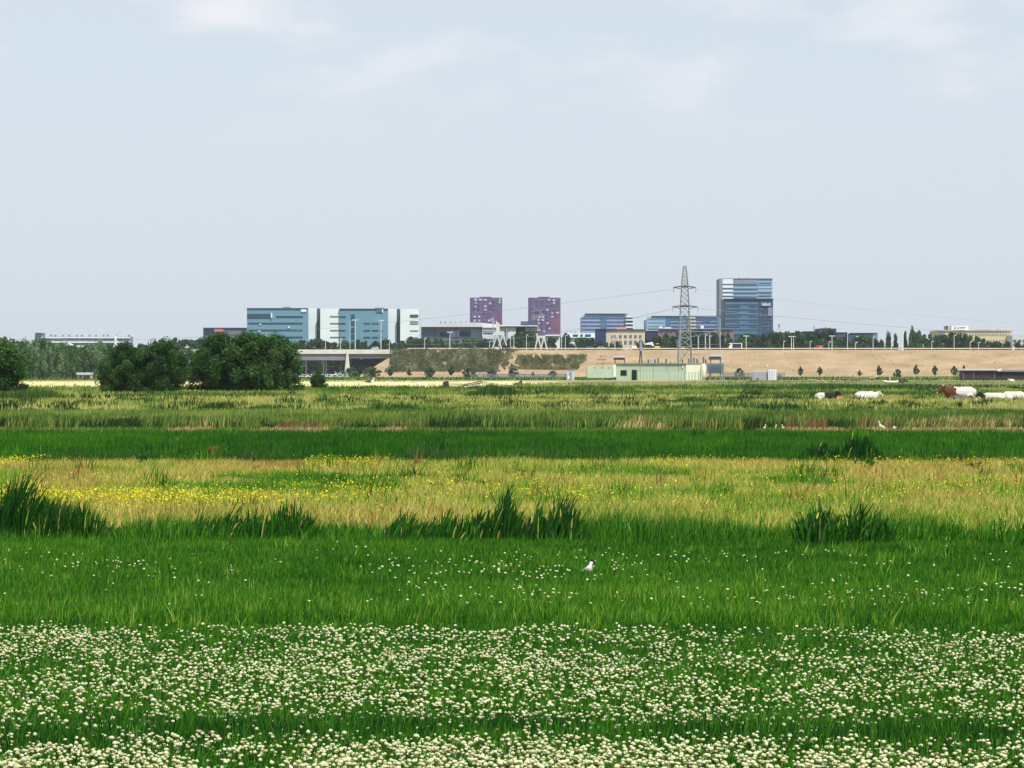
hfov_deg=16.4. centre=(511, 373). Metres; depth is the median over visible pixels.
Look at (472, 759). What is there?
clover flower
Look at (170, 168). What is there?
sky
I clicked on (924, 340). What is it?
broadleaf tree
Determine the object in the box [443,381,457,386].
cattle trailer
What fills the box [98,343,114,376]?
poplar tree
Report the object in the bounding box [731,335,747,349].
broadleaf tree
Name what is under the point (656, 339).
broadleaf tree
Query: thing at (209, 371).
willow tree
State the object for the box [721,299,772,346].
dark office
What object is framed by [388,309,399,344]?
office wing
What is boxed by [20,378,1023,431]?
ground
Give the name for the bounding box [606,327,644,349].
beige building
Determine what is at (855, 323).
power line
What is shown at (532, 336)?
power line
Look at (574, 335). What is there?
white flats
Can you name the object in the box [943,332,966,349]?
broadleaf tree
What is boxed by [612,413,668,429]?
rushes
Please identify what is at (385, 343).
broadleaf tree
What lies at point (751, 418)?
rushes
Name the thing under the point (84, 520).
iris clump
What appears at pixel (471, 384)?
timber rails
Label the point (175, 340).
broadleaf tree
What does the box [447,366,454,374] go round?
young tree
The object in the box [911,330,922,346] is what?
broadleaf tree
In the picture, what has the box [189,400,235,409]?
rushes
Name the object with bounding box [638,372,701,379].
fence
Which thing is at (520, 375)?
fence
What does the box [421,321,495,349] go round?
sports hall
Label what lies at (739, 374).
fence
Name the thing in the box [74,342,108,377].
poplar tree
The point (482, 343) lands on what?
broadleaf tree
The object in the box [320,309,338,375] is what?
office wing
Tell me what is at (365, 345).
conifer tree
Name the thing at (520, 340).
broadleaf tree
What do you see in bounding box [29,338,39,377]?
poplar tree
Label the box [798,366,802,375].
young tree
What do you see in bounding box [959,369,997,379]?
dark shed
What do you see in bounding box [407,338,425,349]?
broadleaf tree
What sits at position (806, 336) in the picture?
broadleaf tree
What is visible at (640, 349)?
earthing mast
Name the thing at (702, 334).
busbar portal
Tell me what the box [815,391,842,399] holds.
cow
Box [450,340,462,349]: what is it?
broadleaf tree
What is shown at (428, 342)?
broadleaf tree
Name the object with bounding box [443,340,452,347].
broadleaf tree
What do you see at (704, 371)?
storage tank
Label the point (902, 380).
rowing boat
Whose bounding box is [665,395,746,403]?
hedge
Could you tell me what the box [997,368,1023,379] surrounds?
dark shed
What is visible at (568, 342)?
broadleaf tree
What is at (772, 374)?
white cabinet
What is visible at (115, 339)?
apartment block
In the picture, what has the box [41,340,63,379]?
poplar tree
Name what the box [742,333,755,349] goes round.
broadleaf tree
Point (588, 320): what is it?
banded office
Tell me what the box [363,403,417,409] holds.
rushes
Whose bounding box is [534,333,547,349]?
bridge gantry
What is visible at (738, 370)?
young tree
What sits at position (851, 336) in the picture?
navy shed
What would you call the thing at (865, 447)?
iris clump
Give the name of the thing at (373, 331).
office block
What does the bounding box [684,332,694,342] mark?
broadleaf tree
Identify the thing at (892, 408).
rushes
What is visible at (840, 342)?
broadleaf tree
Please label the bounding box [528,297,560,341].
residential tower
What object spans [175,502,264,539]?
iris clump
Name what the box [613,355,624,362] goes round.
busbar housing
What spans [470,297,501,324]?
residential tower
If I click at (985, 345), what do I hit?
broadleaf tree
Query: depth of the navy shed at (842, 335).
1850.00 m
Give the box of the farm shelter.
[76,373,92,379]
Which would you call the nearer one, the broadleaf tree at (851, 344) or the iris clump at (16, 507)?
the iris clump at (16, 507)
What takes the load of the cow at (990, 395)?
on the ground at (352, 383)
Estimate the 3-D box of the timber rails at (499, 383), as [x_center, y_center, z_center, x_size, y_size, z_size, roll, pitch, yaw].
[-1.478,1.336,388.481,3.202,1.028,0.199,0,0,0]
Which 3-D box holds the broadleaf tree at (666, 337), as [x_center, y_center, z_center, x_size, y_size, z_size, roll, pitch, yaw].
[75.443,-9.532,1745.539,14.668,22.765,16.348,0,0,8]
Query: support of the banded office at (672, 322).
on the ground at (352, 383)
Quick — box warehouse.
[203,328,246,340]
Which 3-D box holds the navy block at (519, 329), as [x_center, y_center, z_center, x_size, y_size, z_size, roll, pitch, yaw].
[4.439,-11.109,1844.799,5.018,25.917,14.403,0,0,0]
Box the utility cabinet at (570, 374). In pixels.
[567,369,574,379]
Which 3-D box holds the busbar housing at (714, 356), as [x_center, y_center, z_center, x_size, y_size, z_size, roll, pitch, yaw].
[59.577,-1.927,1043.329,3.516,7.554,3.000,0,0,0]
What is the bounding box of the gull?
[584,558,594,570]
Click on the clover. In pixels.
(401, 751)
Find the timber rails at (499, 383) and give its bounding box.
[484,382,512,386]
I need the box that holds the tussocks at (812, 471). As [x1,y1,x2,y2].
[0,447,1023,510]
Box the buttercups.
[0,453,1023,516]
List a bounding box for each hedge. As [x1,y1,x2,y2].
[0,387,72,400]
[95,390,313,397]
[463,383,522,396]
[536,383,649,395]
[632,384,750,389]
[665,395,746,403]
[748,390,1001,396]
[780,383,948,389]
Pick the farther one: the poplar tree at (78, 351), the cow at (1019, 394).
the poplar tree at (78, 351)
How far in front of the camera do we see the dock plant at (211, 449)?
74.00 m
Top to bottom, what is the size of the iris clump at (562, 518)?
0.629 m
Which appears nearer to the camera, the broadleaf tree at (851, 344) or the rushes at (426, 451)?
the rushes at (426, 451)
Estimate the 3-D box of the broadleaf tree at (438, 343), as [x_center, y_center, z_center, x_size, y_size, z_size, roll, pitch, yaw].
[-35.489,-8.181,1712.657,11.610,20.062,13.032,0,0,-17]
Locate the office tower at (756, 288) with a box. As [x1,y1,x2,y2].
[716,278,772,328]
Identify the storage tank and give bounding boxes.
[702,364,705,379]
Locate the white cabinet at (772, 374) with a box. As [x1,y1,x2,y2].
[768,369,776,379]
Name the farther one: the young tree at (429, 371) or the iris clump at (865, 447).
the young tree at (429, 371)
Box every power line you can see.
[15,289,670,340]
[396,309,669,343]
[413,312,658,339]
[698,289,1021,323]
[698,308,1012,335]
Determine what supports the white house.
on the ground at (352, 383)
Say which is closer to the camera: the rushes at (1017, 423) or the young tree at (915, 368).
the rushes at (1017, 423)
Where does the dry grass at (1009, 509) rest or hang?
on the ground at (352, 383)
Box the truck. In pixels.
[729,343,741,349]
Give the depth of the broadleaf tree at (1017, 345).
1746.31 m
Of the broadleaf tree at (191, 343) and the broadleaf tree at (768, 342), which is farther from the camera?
the broadleaf tree at (191, 343)
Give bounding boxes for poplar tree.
[0,336,14,348]
[12,339,20,346]
[15,337,38,378]
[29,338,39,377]
[33,337,52,378]
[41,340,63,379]
[52,340,69,377]
[55,342,80,377]
[69,344,82,378]
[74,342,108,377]
[74,346,93,376]
[94,339,102,377]
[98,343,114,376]
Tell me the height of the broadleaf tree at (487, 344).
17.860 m
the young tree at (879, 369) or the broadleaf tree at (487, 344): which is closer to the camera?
the young tree at (879, 369)
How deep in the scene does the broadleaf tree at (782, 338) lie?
1734.70 m
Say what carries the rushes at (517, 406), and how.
on the ground at (352, 383)
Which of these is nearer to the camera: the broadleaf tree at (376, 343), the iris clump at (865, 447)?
the iris clump at (865, 447)
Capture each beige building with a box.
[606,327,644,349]
[930,326,1011,349]
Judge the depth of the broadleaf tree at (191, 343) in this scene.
1710.51 m
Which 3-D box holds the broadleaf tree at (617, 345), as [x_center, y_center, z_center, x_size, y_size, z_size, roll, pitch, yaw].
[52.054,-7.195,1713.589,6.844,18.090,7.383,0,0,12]
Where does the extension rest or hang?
on the ground at (352, 383)
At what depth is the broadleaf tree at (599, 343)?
1696.82 m
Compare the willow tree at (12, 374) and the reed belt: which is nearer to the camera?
the reed belt
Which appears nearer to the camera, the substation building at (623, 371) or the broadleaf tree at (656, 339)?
the substation building at (623, 371)
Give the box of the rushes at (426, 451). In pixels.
[403,444,465,458]
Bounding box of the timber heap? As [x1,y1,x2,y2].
[836,374,863,382]
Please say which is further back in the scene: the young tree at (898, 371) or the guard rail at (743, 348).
the guard rail at (743, 348)
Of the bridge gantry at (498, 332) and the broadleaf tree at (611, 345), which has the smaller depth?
the bridge gantry at (498, 332)
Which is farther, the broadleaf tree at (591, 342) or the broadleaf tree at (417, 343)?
the broadleaf tree at (591, 342)
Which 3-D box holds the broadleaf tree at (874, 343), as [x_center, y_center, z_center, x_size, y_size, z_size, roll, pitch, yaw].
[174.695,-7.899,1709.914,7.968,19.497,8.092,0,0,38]
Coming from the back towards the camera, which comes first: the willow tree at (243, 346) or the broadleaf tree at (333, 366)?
the broadleaf tree at (333, 366)
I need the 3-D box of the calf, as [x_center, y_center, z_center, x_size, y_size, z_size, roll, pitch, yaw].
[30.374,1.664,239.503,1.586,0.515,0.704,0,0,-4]
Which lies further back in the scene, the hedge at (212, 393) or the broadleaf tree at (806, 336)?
the broadleaf tree at (806, 336)
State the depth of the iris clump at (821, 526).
36.38 m
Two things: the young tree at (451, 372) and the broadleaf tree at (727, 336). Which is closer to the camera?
the young tree at (451, 372)
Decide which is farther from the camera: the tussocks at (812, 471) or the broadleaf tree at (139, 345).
the broadleaf tree at (139, 345)
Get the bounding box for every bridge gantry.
[492,321,506,350]
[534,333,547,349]
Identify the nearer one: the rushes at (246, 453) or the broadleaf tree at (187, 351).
the rushes at (246, 453)
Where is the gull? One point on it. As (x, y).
(590, 564)
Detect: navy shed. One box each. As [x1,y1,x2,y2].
[800,331,817,342]
[814,326,835,343]
[836,332,846,346]
[846,333,877,347]
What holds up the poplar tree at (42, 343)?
on the ground at (352, 383)
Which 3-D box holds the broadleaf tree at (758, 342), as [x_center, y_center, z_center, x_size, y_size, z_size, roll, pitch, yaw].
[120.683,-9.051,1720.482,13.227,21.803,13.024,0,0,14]
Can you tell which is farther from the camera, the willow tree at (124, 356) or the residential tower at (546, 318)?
the residential tower at (546, 318)
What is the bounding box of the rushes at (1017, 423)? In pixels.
[978,414,1023,427]
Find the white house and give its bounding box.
[545,335,559,349]
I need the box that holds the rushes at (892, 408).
[755,405,1016,410]
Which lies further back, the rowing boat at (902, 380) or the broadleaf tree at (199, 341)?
the broadleaf tree at (199, 341)
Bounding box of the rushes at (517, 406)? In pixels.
[417,403,656,409]
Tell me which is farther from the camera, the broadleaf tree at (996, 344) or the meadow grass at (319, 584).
the broadleaf tree at (996, 344)
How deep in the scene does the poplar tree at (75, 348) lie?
1165.37 m
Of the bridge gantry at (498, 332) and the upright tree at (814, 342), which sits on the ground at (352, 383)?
the upright tree at (814, 342)
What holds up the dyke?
on the ground at (352, 383)
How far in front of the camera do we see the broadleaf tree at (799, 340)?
1697.00 m
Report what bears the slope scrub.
on the dyke
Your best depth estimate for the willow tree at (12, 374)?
307.13 m
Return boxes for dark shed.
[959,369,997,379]
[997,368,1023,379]
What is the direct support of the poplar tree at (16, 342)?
on the ground at (352, 383)
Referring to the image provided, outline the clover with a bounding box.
[0,537,1023,767]
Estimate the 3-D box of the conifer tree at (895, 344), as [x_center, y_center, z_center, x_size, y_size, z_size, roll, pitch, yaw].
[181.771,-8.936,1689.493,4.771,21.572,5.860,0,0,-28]
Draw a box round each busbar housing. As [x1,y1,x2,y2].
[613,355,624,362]
[709,354,720,362]
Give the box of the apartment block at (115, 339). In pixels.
[35,333,132,348]
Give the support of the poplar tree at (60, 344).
on the ground at (352, 383)
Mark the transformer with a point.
(715, 367)
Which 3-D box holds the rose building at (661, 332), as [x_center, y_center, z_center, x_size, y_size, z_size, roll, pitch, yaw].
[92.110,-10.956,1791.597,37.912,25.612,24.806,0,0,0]
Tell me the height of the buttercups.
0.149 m
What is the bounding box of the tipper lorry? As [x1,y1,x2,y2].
[642,342,653,349]
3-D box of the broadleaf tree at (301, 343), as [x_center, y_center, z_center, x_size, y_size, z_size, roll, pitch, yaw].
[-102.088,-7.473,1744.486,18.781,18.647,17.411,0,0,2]
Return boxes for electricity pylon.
[672,266,698,362]
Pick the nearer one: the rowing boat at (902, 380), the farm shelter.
the rowing boat at (902, 380)
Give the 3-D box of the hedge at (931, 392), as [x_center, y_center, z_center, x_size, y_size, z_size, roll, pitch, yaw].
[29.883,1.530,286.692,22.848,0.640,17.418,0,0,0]
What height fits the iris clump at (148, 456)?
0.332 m
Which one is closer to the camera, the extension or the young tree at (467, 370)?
the young tree at (467, 370)
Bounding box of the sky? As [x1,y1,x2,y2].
[0,0,1023,349]
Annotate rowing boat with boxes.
[883,379,897,382]
[895,379,907,382]
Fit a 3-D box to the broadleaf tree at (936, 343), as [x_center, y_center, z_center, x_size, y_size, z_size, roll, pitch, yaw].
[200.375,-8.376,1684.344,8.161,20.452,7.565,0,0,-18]
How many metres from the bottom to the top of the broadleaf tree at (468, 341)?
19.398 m
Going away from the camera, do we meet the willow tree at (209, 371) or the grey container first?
the willow tree at (209, 371)
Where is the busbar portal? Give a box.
[680,326,720,379]
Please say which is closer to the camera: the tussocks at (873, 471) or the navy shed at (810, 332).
the tussocks at (873, 471)
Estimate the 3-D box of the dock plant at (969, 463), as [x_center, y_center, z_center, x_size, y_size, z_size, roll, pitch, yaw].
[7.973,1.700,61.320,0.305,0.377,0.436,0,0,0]
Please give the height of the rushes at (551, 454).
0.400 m
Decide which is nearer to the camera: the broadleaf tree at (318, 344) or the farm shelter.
the farm shelter
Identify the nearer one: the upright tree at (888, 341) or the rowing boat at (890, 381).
the rowing boat at (890, 381)
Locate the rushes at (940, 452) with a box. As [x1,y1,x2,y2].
[882,446,1022,460]
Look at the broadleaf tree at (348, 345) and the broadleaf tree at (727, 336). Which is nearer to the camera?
the broadleaf tree at (348, 345)
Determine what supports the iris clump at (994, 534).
on the ground at (352, 383)
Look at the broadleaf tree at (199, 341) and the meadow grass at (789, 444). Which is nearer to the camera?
the meadow grass at (789, 444)
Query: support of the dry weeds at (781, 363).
on the dyke
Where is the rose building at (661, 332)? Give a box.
[657,326,733,342]
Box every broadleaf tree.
[135,343,145,348]
[172,337,180,347]
[180,339,198,348]
[182,348,195,370]
[193,338,202,348]
[293,340,318,375]
[302,338,325,372]
[316,340,335,374]
[324,342,349,374]
[336,340,356,371]
[351,339,363,358]
[368,340,380,358]
[378,338,395,361]
[399,336,415,348]
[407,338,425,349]
[425,337,432,347]
[430,336,448,349]
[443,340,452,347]
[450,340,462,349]
[460,337,477,347]
[476,338,486,349]
[486,342,497,349]
[502,334,519,347]
[512,331,539,349]
[538,336,559,349]
[562,333,574,349]
[570,337,590,349]
[586,337,596,347]
[592,340,603,349]
[604,342,614,349]
[613,341,622,349]
[632,339,644,349]
[645,335,665,349]
[656,332,671,349]
[667,331,693,349]
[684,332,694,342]
[692,328,710,349]
[704,332,725,349]
[717,333,733,349]
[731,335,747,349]
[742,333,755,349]
[749,333,765,349]
[759,330,782,349]
[770,330,799,349]
[782,331,810,349]
[800,333,816,349]
[817,328,840,349]
[827,336,846,349]
[844,337,860,349]
[856,335,871,349]
[869,337,880,349]
[879,339,883,349]
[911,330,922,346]
[918,334,932,349]
[928,335,942,349]
[937,335,948,349]
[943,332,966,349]
[953,333,967,347]
[965,335,984,349]
[977,338,990,349]
[988,341,1002,349]
[999,341,1011,349]
[1015,341,1020,349]
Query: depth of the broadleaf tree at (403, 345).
1731.64 m
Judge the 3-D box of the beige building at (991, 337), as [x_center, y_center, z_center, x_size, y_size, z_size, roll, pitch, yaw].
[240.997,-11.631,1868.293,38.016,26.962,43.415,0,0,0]
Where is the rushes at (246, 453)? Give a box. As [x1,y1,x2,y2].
[0,446,310,461]
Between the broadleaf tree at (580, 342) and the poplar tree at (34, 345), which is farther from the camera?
the broadleaf tree at (580, 342)
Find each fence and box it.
[470,374,566,378]
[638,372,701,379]
[723,373,749,377]
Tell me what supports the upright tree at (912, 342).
on the ground at (352, 383)
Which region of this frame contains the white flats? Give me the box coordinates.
[567,331,594,344]
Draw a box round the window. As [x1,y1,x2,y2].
[621,370,626,375]
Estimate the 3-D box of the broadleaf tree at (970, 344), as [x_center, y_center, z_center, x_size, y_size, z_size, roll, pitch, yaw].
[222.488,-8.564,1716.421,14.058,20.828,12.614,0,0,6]
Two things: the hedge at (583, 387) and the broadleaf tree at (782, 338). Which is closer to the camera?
the hedge at (583, 387)
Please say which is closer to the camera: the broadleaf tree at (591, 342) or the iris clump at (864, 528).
the iris clump at (864, 528)
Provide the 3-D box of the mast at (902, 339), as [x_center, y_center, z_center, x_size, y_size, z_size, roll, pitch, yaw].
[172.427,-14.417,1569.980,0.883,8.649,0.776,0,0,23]
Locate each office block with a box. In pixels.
[247,307,307,375]
[339,308,387,374]
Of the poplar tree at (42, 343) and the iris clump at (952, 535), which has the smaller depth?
the iris clump at (952, 535)
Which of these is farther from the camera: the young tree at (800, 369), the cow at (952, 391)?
the young tree at (800, 369)
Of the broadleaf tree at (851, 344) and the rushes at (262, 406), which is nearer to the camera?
the rushes at (262, 406)
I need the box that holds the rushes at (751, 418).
[734,413,776,429]
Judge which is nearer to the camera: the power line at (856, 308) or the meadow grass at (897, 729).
the meadow grass at (897, 729)
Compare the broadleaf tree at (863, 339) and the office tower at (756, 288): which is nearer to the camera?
the broadleaf tree at (863, 339)
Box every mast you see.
[639,338,642,362]
[901,331,903,350]
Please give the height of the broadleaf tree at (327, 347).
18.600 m
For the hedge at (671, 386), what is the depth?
402.95 m
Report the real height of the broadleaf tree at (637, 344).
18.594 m
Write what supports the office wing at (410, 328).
on the ground at (352, 383)
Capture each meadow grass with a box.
[0,379,1023,411]
[0,406,1023,424]
[0,427,1023,463]
[0,532,1023,627]
[0,596,1023,767]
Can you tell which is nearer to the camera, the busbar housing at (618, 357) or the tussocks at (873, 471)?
the tussocks at (873, 471)
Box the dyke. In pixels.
[360,350,1023,377]
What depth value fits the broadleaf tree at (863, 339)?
1745.16 m
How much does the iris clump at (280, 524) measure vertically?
0.568 m
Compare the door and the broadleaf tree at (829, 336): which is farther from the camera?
the broadleaf tree at (829, 336)
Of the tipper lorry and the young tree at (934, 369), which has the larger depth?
the tipper lorry
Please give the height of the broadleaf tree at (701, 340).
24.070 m
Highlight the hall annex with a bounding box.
[482,327,506,346]
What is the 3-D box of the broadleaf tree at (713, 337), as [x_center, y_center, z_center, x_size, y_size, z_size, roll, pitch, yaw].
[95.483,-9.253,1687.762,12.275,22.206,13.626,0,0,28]
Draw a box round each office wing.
[308,308,320,374]
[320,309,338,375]
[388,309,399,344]
[400,309,420,342]
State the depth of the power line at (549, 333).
1256.29 m
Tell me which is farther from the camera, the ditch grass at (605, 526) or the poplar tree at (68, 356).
the poplar tree at (68, 356)
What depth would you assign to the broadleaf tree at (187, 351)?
1401.02 m
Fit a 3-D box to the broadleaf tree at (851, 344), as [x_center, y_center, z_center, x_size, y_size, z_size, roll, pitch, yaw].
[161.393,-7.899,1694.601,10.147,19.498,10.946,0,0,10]
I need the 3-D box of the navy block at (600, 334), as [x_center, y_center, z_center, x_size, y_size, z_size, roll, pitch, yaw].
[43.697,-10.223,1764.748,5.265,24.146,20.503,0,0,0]
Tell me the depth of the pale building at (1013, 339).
1830.00 m
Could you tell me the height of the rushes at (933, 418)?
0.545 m
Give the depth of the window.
1027.64 m
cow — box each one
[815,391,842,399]
[854,391,883,399]
[937,384,976,398]
[975,392,1005,398]
[1003,391,1023,399]
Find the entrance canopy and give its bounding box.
[499,325,537,338]
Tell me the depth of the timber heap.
725.70 m
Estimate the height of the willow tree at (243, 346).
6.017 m
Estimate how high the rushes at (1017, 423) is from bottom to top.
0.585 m
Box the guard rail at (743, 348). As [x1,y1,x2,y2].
[407,348,1023,349]
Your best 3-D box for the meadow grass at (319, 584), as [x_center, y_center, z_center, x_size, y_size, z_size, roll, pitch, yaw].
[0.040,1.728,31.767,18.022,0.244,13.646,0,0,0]
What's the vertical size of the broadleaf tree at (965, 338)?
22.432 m
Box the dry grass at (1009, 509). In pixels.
[0,455,1023,534]
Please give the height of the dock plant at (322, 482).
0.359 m
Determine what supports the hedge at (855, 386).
on the ground at (352, 383)
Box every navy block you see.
[516,327,524,332]
[595,329,605,345]
[645,330,657,349]
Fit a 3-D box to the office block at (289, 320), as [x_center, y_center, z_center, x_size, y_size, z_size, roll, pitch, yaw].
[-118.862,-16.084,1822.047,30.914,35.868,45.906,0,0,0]
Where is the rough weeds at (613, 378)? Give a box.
[23,375,958,379]
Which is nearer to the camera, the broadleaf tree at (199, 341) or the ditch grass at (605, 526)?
the ditch grass at (605, 526)
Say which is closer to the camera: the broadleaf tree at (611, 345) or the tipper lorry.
the tipper lorry
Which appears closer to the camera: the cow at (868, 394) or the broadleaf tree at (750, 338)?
the cow at (868, 394)
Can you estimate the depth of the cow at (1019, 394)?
243.96 m
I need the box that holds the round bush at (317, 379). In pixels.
[310,371,327,387]
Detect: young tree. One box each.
[341,367,360,376]
[362,366,381,376]
[424,367,435,377]
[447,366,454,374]
[461,367,476,376]
[486,368,496,376]
[508,368,518,376]
[734,368,743,376]
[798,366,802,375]
[876,365,882,374]
[893,369,900,376]
[913,364,919,373]
[932,366,937,374]
[950,366,958,375]
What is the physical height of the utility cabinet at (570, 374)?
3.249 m
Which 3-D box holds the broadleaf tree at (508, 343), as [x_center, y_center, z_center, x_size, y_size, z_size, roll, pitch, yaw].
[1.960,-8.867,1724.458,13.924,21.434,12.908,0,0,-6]
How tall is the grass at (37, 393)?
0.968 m
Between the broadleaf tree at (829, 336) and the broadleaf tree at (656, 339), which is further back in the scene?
the broadleaf tree at (829, 336)
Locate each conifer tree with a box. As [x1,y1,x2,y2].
[363,340,367,358]
[892,333,898,349]
[903,331,907,349]
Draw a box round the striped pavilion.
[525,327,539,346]
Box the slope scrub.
[384,347,586,371]
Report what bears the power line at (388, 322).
attached to the electricity pylon
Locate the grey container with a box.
[752,371,766,379]
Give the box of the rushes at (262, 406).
[235,402,293,409]
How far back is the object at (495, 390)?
273.45 m
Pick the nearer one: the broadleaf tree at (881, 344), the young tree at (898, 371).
the young tree at (898, 371)
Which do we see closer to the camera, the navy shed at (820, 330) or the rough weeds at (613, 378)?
the rough weeds at (613, 378)
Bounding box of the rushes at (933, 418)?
[896,414,956,427]
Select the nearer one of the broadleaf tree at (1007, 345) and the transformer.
the transformer
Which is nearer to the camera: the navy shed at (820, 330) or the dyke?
the dyke
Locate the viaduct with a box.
[183,349,404,375]
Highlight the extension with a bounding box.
[521,321,527,328]
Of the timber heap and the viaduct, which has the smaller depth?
the timber heap
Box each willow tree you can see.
[0,338,36,391]
[95,341,153,393]
[130,336,192,392]
[183,331,248,391]
[218,330,289,391]
[249,330,306,391]
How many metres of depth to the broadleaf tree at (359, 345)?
1736.63 m
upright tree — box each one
[809,332,818,349]
[883,331,890,349]
[906,325,918,349]
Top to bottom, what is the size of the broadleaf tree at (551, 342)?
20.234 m
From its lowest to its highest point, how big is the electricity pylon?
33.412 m
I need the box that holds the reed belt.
[0,407,1023,433]
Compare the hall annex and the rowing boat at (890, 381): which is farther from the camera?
the hall annex
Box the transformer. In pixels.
[707,363,723,379]
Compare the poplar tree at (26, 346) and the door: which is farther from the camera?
the poplar tree at (26, 346)
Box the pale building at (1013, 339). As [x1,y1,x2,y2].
[1007,335,1023,349]
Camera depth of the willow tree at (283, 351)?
332.03 m
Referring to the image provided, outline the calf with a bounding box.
[952,395,973,399]
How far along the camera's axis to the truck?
1576.90 m
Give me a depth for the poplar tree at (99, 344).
1156.56 m
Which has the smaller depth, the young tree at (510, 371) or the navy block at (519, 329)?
the young tree at (510, 371)
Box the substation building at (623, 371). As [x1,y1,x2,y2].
[587,363,702,379]
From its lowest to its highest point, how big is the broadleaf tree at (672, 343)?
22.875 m
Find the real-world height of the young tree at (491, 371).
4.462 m
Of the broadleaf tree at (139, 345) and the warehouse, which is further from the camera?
the warehouse
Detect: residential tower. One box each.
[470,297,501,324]
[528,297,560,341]
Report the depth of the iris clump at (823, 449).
71.90 m
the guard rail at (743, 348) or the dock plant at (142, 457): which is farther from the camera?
the guard rail at (743, 348)
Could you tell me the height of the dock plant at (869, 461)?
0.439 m
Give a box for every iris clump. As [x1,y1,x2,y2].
[0,469,72,537]
[26,491,122,540]
[120,452,159,459]
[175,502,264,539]
[232,498,323,540]
[380,506,489,540]
[464,481,531,540]
[516,492,592,542]
[791,498,849,546]
[800,438,837,459]
[830,497,902,544]
[833,432,884,458]
[896,522,963,543]
[976,514,1023,548]
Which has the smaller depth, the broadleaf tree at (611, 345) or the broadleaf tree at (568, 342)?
the broadleaf tree at (568, 342)
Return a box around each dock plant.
[132,454,147,462]
[207,445,221,455]
[318,480,332,489]
[855,458,877,466]
[966,462,980,468]
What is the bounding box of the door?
[632,370,636,379]
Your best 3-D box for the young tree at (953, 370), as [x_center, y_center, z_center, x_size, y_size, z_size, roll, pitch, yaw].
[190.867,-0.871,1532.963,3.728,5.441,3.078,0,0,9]
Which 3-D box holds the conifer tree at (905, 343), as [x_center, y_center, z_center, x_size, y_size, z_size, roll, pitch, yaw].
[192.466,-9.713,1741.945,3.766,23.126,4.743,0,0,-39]
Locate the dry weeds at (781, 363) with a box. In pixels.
[397,350,1020,376]
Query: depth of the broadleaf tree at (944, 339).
1735.38 m
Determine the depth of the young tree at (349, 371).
1532.45 m
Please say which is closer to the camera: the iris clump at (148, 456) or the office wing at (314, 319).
the iris clump at (148, 456)
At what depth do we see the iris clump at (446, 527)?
37.13 m
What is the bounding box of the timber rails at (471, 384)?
[461,381,495,387]
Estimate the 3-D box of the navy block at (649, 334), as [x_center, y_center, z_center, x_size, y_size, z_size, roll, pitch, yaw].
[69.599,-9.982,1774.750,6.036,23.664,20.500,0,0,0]
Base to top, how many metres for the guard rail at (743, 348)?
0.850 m
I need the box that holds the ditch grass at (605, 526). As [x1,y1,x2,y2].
[0,498,1022,544]
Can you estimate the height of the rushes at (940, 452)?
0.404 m
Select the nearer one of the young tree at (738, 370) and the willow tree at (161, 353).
the willow tree at (161, 353)
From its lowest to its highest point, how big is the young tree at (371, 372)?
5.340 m
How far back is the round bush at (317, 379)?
410.64 m
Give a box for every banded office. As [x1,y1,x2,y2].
[580,313,632,332]
[644,316,716,330]
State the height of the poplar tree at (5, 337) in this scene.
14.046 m
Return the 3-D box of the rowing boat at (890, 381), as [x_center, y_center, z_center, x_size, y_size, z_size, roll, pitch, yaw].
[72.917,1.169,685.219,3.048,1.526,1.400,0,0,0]
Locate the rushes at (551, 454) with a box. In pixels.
[378,445,751,462]
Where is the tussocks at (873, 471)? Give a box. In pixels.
[25,450,1023,503]
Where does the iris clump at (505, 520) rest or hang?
on the ground at (352, 383)
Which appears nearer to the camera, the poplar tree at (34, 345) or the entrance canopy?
the poplar tree at (34, 345)
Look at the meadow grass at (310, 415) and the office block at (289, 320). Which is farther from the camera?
the office block at (289, 320)

